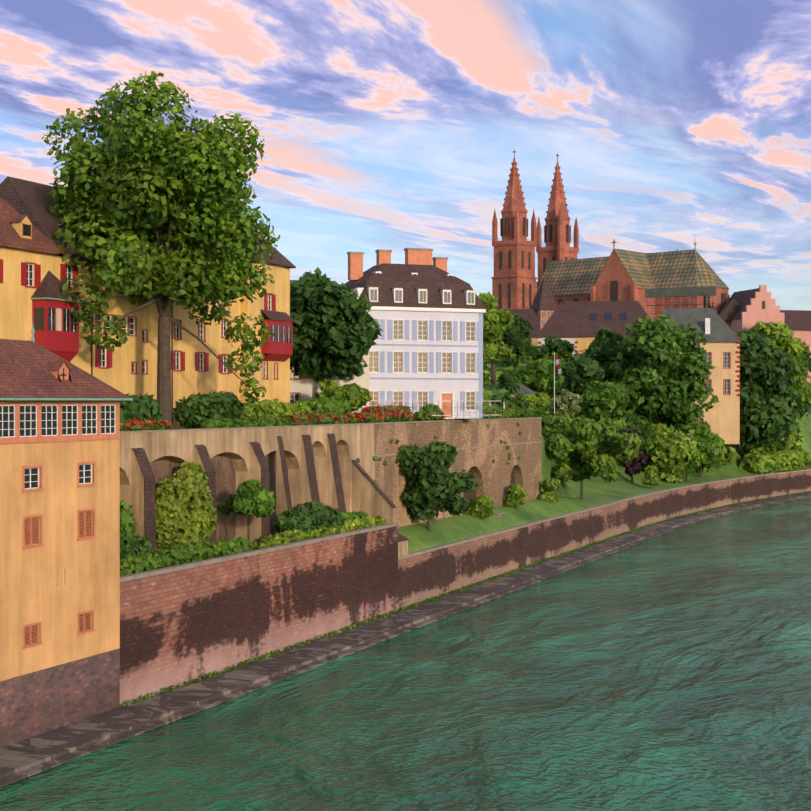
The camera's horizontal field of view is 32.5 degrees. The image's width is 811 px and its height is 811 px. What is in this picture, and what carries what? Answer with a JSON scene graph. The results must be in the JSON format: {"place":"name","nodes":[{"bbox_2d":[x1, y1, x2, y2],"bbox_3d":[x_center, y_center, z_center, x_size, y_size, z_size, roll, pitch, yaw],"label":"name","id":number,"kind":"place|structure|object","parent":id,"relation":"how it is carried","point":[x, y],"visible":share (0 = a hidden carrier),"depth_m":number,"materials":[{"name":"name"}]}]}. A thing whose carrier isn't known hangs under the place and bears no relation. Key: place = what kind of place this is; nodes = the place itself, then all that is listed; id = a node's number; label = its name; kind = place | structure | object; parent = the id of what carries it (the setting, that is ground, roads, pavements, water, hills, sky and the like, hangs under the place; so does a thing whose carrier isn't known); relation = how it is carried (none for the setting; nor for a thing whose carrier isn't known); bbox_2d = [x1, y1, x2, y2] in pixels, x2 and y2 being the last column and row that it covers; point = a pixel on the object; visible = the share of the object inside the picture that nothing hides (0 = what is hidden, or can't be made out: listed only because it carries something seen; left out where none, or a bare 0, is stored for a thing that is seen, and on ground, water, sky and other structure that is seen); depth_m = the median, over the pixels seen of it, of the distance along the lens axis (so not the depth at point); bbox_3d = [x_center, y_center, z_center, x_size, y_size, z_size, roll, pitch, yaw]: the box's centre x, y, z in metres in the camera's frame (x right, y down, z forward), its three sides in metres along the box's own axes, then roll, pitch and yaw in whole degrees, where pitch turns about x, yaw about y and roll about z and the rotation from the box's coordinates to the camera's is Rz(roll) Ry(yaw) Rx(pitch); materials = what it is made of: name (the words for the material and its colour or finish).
{"place":"outdoors","nodes":[
{"label":"outdoors","id":0,"kind":"place"},
{"bbox_2d":[0,498,810,810],"bbox_3d":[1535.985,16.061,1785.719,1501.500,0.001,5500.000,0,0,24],"label":"river water","id":1,"kind":"structure","parent":0,"point":[668,672],"depth_m":93.09,"materials":[{"name":"green liquid"}]},
{"bbox_2d":[0,496,810,787],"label":"quay step","id":2,"kind":"object","parent":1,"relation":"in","point":[39,768],"visible":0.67,"depth_m":104.27,"materials":[{"name":"grey stone"}]},
{"bbox_2d":[0,0,810,310],"label":"sky","id":3,"kind":"structure","parent":0,"point":[394,125],"materials":[{"name":"blue"}]},
{"bbox_2d":[251,376,810,552],"bbox_3d":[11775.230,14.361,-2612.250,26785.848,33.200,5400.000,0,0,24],"label":"terrain","id":4,"kind":"structure","parent":0,"point":[597,490],"depth_m":201.91,"materials":[{"name":"green plant"}]},
{"bbox_2d":[0,325,132,747],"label":"building","id":5,"kind":"structure","parent":4,"relation":"on","point":[60,437],"depth_m":87.60,"materials":[{"name":"paint"}]},
{"bbox_2d":[120,535,152,558],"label":"bush","id":6,"kind":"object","parent":4,"relation":"on","point":[137,545],"depth_m":99.60,"materials":[{"name":"green plant"}]},
{"bbox_2d":[120,393,162,421],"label":"bush","id":7,"kind":"object","parent":4,"relation":"on","point":[146,406],"visible":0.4,"depth_m":105.81,"materials":[{"name":"green plant"}]},
{"bbox_2d":[0,173,295,428],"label":"yellow building","id":8,"kind":"structure","parent":4,"relation":"on","point":[35,269],"depth_m":115.30,"materials":[{"name":"paint"}]},
{"bbox_2d":[62,253,244,426],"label":"manor downpipes","id":9,"kind":"object","parent":4,"relation":"on","point":[64,254],"visible":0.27,"depth_m":111.66,"materials":[{"name":"brown metal"}]},
{"bbox_2d":[42,71,279,428],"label":"great tree","id":10,"kind":"object","parent":4,"relation":"on","point":[162,202],"visible":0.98,"depth_m":109.65,"materials":[{"name":"green plant"}]},
{"bbox_2d":[120,536,252,575],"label":"hedge","id":11,"kind":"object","parent":4,"relation":"on","point":[173,555],"depth_m":102.91,"materials":[{"name":"green plant"}]},
{"bbox_2d":[173,390,244,428],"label":"bush","id":12,"kind":"object","parent":4,"relation":"on","point":[192,411],"visible":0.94,"depth_m":115.91,"materials":[{"name":"green plant"}]},
{"bbox_2d":[216,479,276,540],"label":"terrace tree","id":13,"kind":"object","parent":4,"relation":"on","point":[256,498],"visible":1,"depth_m":113.32,"materials":[{"name":"green plant"}]},
{"bbox_2d":[120,423,396,550],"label":"retaining wall","id":14,"kind":"structure","parent":4,"relation":"on","point":[291,467],"depth_m":119.49,"materials":[{"name":"beige paint"}]},
{"bbox_2d":[120,499,138,542],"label":"bush","id":15,"kind":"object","parent":14,"relation":"attached to","point":[126,519],"depth_m":100.12,"materials":[{"name":"green plant"}]},
{"bbox_2d":[120,417,172,430],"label":"parapet flowers","id":16,"kind":"object","parent":14,"relation":"on","point":[134,424],"visible":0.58,"depth_m":105.25,"materials":[{"name":"red plant"}]},
{"bbox_2d":[155,460,217,550],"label":"ivy wall","id":17,"kind":"structure","parent":14,"relation":"attached to","point":[185,512],"depth_m":107.04,"materials":[{"name":"green plant"}]},
{"bbox_2d":[199,416,295,428],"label":"hedge","id":18,"kind":"object","parent":14,"relation":"on","point":[226,422],"visible":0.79,"depth_m":119.05,"materials":[{"name":"green plant"}]},
{"bbox_2d":[281,410,414,424],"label":"parapet flowers","id":19,"kind":"object","parent":14,"relation":"on","point":[353,417],"visible":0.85,"depth_m":138.40,"materials":[{"name":"red plant"}]},
{"bbox_2d":[120,523,398,705],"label":"river wall","id":20,"kind":"structure","parent":4,"relation":"on","point":[181,623],"depth_m":109.12,"materials":[{"name":"red brick"}]},
{"bbox_2d":[239,399,311,419],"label":"terrace shrubs","id":21,"kind":"object","parent":4,"relation":"on","point":[266,408],"visible":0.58,"depth_m":126.82,"materials":[{"name":"green plant"}]},
{"bbox_2d":[272,500,344,536],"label":"dark bush","id":22,"kind":"object","parent":4,"relation":"on","point":[306,516],"visible":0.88,"depth_m":121.96,"materials":[{"name":"green plant"}]},
{"bbox_2d":[252,515,385,549],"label":"hedge","id":23,"kind":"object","parent":4,"relation":"on","point":[289,536],"depth_m":121.92,"materials":[{"name":"green plant"}]},
{"bbox_2d":[294,395,350,414],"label":"terrace shrubs","id":24,"kind":"object","parent":4,"relation":"on","point":[327,405],"visible":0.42,"depth_m":138.05,"materials":[{"name":"green plant"}]},
{"bbox_2d":[290,280,372,412],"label":"white house","id":25,"kind":"structure","parent":4,"relation":"on","point":[303,387],"depth_m":150.66,"materials":[{"name":"paint"}]},
{"bbox_2d":[290,267,382,381],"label":"terrace tree","id":26,"kind":"object","parent":4,"relation":"on","point":[336,332],"visible":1,"depth_m":145.77,"materials":[{"name":"green plant"}]},
{"bbox_2d":[315,379,371,412],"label":"terrace bush","id":27,"kind":"object","parent":4,"relation":"on","point":[355,396],"visible":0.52,"depth_m":144.29,"materials":[{"name":"green plant"}]},
{"bbox_2d":[340,511,367,521],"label":"terrace bush","id":28,"kind":"object","parent":4,"relation":"on","point":[346,515],"visible":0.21,"depth_m":132.36,"materials":[{"name":"green plant"}]},
{"bbox_2d":[360,405,411,412],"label":"rose bushes","id":29,"kind":"object","parent":4,"relation":"on","point":[382,408],"visible":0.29,"depth_m":149.32,"materials":[{"name":"red plant"}]},
{"bbox_2d":[398,533,409,556],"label":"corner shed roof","id":30,"kind":"structure","parent":4,"relation":"on","point":[402,545],"depth_m":138.89,"materials":[{"name":"tile"}]},
{"bbox_2d":[0,493,810,778],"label":"quay ledge","id":31,"kind":"object","parent":4,"relation":"on","point":[24,754],"visible":0.56,"depth_m":107.78,"materials":[{"name":"grey stone"}]},
{"bbox_2d":[118,491,810,706],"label":"wall weeds","id":32,"kind":"object","parent":31,"relation":"on","point":[199,679],"depth_m":135.13,"materials":[{"name":"green plant"}]},
{"bbox_2d":[345,248,485,418],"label":"white building","id":33,"kind":"structure","parent":4,"relation":"on","point":[428,316],"depth_m":163.34,"materials":[{"name":"paint"}]},
{"bbox_2d":[422,403,441,419],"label":"bush","id":34,"kind":"object","parent":4,"relation":"on","point":[432,407],"visible":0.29,"depth_m":162.41,"materials":[{"name":"green plant"}]},
{"bbox_2d":[395,441,477,531],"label":"tree","id":35,"kind":"object","parent":4,"relation":"on","point":[434,484],"visible":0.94,"depth_m":149.18,"materials":[{"name":"green plant"}]},
{"bbox_2d":[374,417,541,526],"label":"retaining wall","id":36,"kind":"structure","parent":4,"relation":"on","point":[480,447],"depth_m":171.59,"materials":[{"name":"brown stone"}]},
{"bbox_2d":[386,401,482,418],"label":"railing","id":37,"kind":"object","parent":36,"relation":"on","point":[438,415],"visible":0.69,"depth_m":160.48,"materials":[{"name":"silver metal"}]},
{"bbox_2d":[356,422,521,482],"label":"wall plants","id":38,"kind":"object","parent":36,"relation":"attached to","point":[397,441],"visible":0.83,"depth_m":158.60,"materials":[{"name":"green plant"}]},
{"bbox_2d":[413,408,534,420],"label":"hedge","id":39,"kind":"object","parent":36,"relation":"on","point":[421,415],"visible":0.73,"depth_m":178.21,"materials":[{"name":"green plant"}]},
{"bbox_2d":[464,495,494,518],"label":"bush","id":40,"kind":"object","parent":4,"relation":"on","point":[481,506],"visible":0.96,"depth_m":166.18,"materials":[{"name":"green plant"}]},
{"bbox_2d":[483,388,494,410],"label":"bush","id":41,"kind":"object","parent":4,"relation":"on","point":[487,396],"visible":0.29,"depth_m":180.68,"materials":[{"name":"green plant"}]},
{"bbox_2d":[478,292,513,383],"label":"terrace tree","id":42,"kind":"object","parent":4,"relation":"on","point":[497,324],"visible":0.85,"depth_m":234.03,"materials":[{"name":"green plant"}]},
{"bbox_2d":[496,370,520,395],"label":"tree","id":43,"kind":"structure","parent":4,"relation":"on","point":[509,380],"depth_m":229.54,"materials":[{"name":"green plant"}]},
{"bbox_2d":[500,402,517,409],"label":"bush","id":44,"kind":"object","parent":4,"relation":"on","point":[510,405],"visible":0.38,"depth_m":189.62,"materials":[{"name":"green plant"}]},
{"bbox_2d":[489,309,539,346],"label":"old town house","id":45,"kind":"structure","parent":4,"relation":"on","point":[531,316],"depth_m":337.20,"materials":[{"name":"beige paint"}]},
{"bbox_2d":[503,483,527,508],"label":"bush","id":46,"kind":"object","parent":4,"relation":"on","point":[517,493],"visible":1,"depth_m":179.19,"materials":[{"name":"green plant"}]},
{"bbox_2d":[503,312,533,360],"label":"tree","id":47,"kind":"object","parent":4,"relation":"on","point":[517,338],"visible":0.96,"depth_m":280.18,"materials":[{"name":"green plant"}]},
{"bbox_2d":[510,382,536,397],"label":"garden pavilion","id":48,"kind":"structure","parent":4,"relation":"on","point":[524,389],"depth_m":228.78,"materials":[{"name":"beige paint"}]},
{"bbox_2d":[517,392,550,412],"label":"bush","id":49,"kind":"object","parent":4,"relation":"on","point":[541,400],"visible":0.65,"depth_m":227.25,"materials":[{"name":"green plant"}]},
{"bbox_2d":[517,358,563,392],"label":"tree","id":50,"kind":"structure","parent":4,"relation":"on","point":[537,376],"depth_m":249.66,"materials":[{"name":"green plant"}]},
{"bbox_2d":[530,277,556,329],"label":"turret","id":51,"kind":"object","parent":4,"relation":"on","point":[544,305],"visible":0.33,"depth_m":337.98,"materials":[{"name":"beige paint"}]},
{"bbox_2d":[541,414,553,434],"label":"bush","id":52,"kind":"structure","parent":4,"relation":"on","point":[547,421],"depth_m":220.19,"materials":[{"name":"green plant"}]},
{"bbox_2d":[538,478,559,503],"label":"bush","id":53,"kind":"object","parent":4,"relation":"on","point":[549,485],"visible":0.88,"depth_m":192.34,"materials":[{"name":"green plant"}]},
{"bbox_2d":[529,334,575,359],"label":"tree","id":54,"kind":"object","parent":4,"relation":"on","point":[554,344],"visible":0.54,"depth_m":288.91,"materials":[{"name":"green plant"}]},
{"bbox_2d":[554,353,560,413],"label":"flag pole","id":55,"kind":"object","parent":4,"relation":"on","point":[557,363],"visible":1,"depth_m":222.10,"materials":[{"name":"white metal"}]},
{"bbox_2d":[551,389,582,415],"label":"white flower bush","id":56,"kind":"object","parent":4,"relation":"on","point":[565,401],"visible":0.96,"depth_m":243.03,"materials":[{"name":"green plant"}]},
{"bbox_2d":[560,353,604,394],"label":"tree","id":57,"kind":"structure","parent":4,"relation":"on","point":[578,371],"depth_m":262.07,"materials":[{"name":"green plant"}]},
{"bbox_2d":[542,414,641,499],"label":"robinia tree","id":58,"kind":"object","parent":4,"relation":"on","point":[571,440],"visible":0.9,"depth_m":204.71,"materials":[{"name":"green plant"}]},
{"bbox_2d":[536,301,650,361],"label":"house","id":59,"kind":"structure","parent":4,"relation":"on","point":[579,324],"depth_m":302.45,"materials":[{"name":"white paint"}]},
{"bbox_2d":[398,469,810,608],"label":"river wall","id":60,"kind":"structure","parent":4,"relation":"on","point":[429,573],"depth_m":186.30,"materials":[{"name":"brick"}]},
{"bbox_2d":[584,326,625,382],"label":"tree","id":61,"kind":"object","parent":4,"relation":"on","point":[601,348],"visible":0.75,"depth_m":277.26,"materials":[{"name":"green plant"}]},
{"bbox_2d":[581,380,629,421],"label":"tree","id":62,"kind":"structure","parent":4,"relation":"on","point":[606,399],"depth_m":252.93,"materials":[{"name":"green plant"}]},
{"bbox_2d":[491,149,729,321],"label":"cathedral","id":63,"kind":"structure","parent":4,"relation":"on","point":[615,275],"depth_m":386.50,"materials":[{"name":"stone"}]},
{"bbox_2d":[621,429,648,482],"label":"copper beech","id":64,"kind":"object","parent":4,"relation":"on","point":[632,467],"visible":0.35,"depth_m":246.63,"materials":[{"name":"purple plant"}]},
{"bbox_2d":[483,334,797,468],"bbox_3d":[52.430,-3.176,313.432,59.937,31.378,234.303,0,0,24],"label":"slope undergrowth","id":65,"kind":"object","parent":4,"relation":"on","point":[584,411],"visible":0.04,"depth_m":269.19,"materials":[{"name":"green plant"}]},
{"bbox_2d":[483,332,810,473],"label":"slope undergrowth","id":66,"kind":"object","parent":4,"relation":"on","point":[786,443],"visible":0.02,"depth_m":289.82,"materials":[{"name":"green plant"}]},
{"bbox_2d":[641,465,659,487],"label":"bush","id":67,"kind":"object","parent":4,"relation":"on","point":[652,479],"visible":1,"depth_m":243.18,"materials":[{"name":"green plant"}]},
{"bbox_2d":[605,314,719,428],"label":"tree","id":68,"kind":"object","parent":4,"relation":"on","point":[665,372],"visible":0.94,"depth_m":268.21,"materials":[{"name":"green plant"}]},
{"bbox_2d":[639,423,691,482],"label":"bush","id":69,"kind":"object","parent":4,"relation":"on","point":[665,443],"visible":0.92,"depth_m":258.45,"materials":[{"name":"green plant"}]},
{"bbox_2d":[645,282,716,313],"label":"choir scaffolding","id":70,"kind":"object","parent":4,"relation":"on","point":[671,292],"visible":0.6,"depth_m":330.69,"materials":[{"name":"silver metal"}]},
{"bbox_2d":[686,433,693,480],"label":"tree","id":71,"kind":"object","parent":4,"relation":"on","point":[690,435],"visible":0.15,"depth_m":265.37,"materials":[{"name":"green plant"}]},
{"bbox_2d":[662,308,741,443],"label":"house","id":72,"kind":"structure","parent":4,"relation":"on","point":[722,349],"depth_m":291.63,"materials":[{"name":"beige paint"}]},
{"bbox_2d":[683,421,724,477],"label":"tree","id":73,"kind":"object","parent":4,"relation":"on","point":[709,444],"visible":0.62,"depth_m":272.65,"materials":[{"name":"green plant"}]},
{"bbox_2d":[712,298,740,326],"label":"red house","id":74,"kind":"structure","parent":4,"relation":"on","point":[729,310],"depth_m":350.69,"materials":[{"name":"stone"}]},
{"bbox_2d":[736,330,800,451],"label":"tree","id":75,"kind":"object","parent":4,"relation":"on","point":[766,390],"visible":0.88,"depth_m":297.19,"materials":[{"name":"green plant"}]},
{"bbox_2d":[728,285,810,382],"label":"stepped-gable house","id":76,"kind":"structure","parent":4,"relation":"on","point":[757,304],"depth_m":347.59,"materials":[{"name":"paint"}]},
{"bbox_2d":[739,449,810,473],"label":"bank hedge","id":77,"kind":"object","parent":4,"relation":"on","point":[778,461],"visible":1,"depth_m":301.03,"materials":[{"name":"green plant"}]},
{"bbox_2d":[746,320,804,366],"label":"tree","id":78,"kind":"object","parent":4,"relation":"on","point":[779,334],"visible":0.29,"depth_m":336.57,"materials":[{"name":"green plant"}]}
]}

